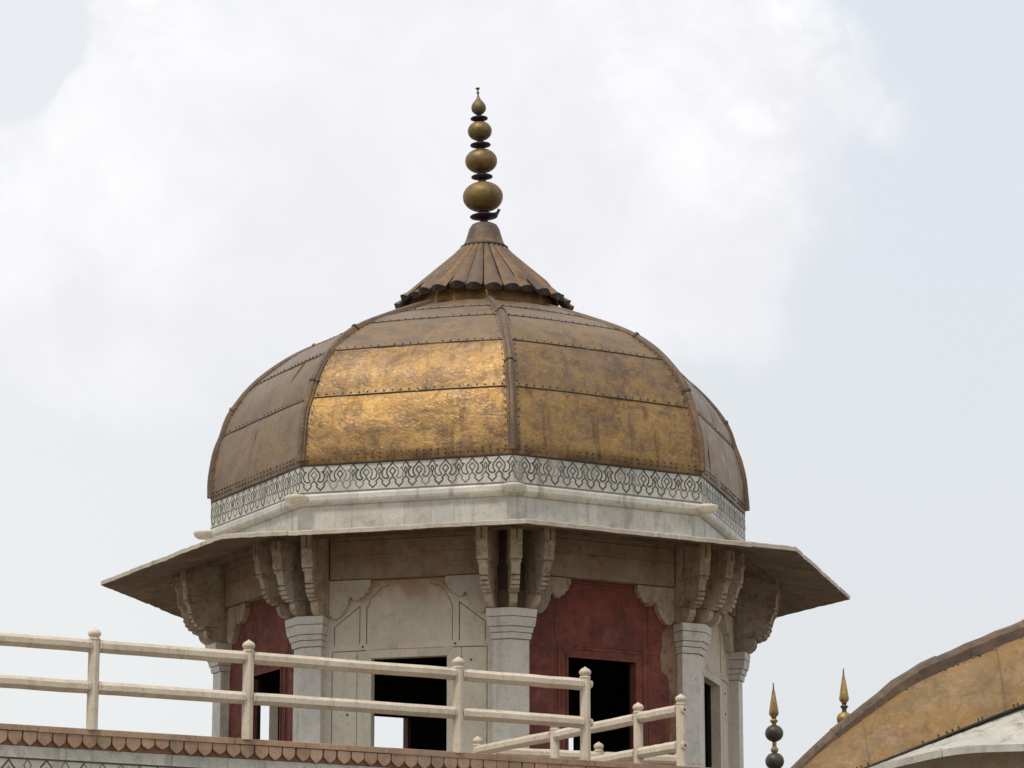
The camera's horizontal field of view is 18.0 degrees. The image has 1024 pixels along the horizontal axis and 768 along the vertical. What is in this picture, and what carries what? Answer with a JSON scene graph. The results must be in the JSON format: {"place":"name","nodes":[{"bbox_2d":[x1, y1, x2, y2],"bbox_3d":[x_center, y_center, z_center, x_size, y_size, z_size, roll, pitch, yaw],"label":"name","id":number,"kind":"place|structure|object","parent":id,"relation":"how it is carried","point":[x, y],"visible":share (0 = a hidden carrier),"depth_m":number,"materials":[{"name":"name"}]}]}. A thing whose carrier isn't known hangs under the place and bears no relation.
{"place":"outdoors","nodes":[
{"label":"outdoors","id":0,"kind":"place"},
{"bbox_2d":[101,87,849,767],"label":"domed pavilion","id":1,"kind":"structure","parent":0,"point":[483,447],"depth_m":33.60,"materials":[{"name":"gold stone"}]},
{"bbox_2d":[0,0,1023,767],"label":"sky","id":2,"kind":"structure","parent":0,"point":[813,210],"materials":[{"name":"white"}]},
{"bbox_2d":[791,619,1023,767],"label":"gilded roof pavilion","id":3,"kind":"structure","parent":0,"point":[961,706],"depth_m":23.81,"materials":[{"name":"metal"}]},
{"label":"ground","id":4,"kind":"structure","parent":0,"visible":0},
{"bbox_2d":[0,723,706,767],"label":"terrace wall","id":5,"kind":"structure","parent":4,"relation":"on","point":[28,746],"depth_m":25.03,"materials":[{"name":"stone"}]},
{"bbox_2d":[0,627,592,760],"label":"railing","id":6,"kind":"object","parent":5,"relation":"on","point":[94,646],"visible":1,"depth_m":25.42,"materials":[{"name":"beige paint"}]},
{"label":"terrace floor","id":7,"kind":"structure","parent":0,"visible":0},
{"bbox_2d":[473,694,687,765],"bbox_3d":[0.576,3.470,29.890,0.114,0.792,3.707,8,-15,-30],"label":"railing","id":8,"kind":"object","parent":7,"relation":"on","point":[636,719],"visible":0.93,"depth_m":29.02,"materials":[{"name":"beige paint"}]},
{"bbox_2d":[492,742,676,765],"bbox_3d":[0.770,3.921,31.824,2.034,0.792,0.107,5,-14,-21],"label":"railing","id":9,"kind":"object","parent":7,"relation":"on","point":[598,750],"visible":0.55,"depth_m":31.78,"materials":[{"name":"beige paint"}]},
{"bbox_3d":[5.907,5.331,39.886,7.206,1.724,2.600,0,-13,-1],"label":"gilded roof pavilion","id":10,"kind":"object","parent":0,"visible":0},
{"bbox_2d":[765,682,783,767],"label":"spire","id":11,"kind":"structure","parent":10,"relation":"on","point":[774,735],"depth_m":40.01,"materials":[{"name":"gold metal"}]},
{"bbox_2d":[837,668,849,722],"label":"spire","id":12,"kind":"structure","parent":10,"relation":"on","point":[843,700],"depth_m":40.15,"materials":[{"name":"gold metal"}]}
]}

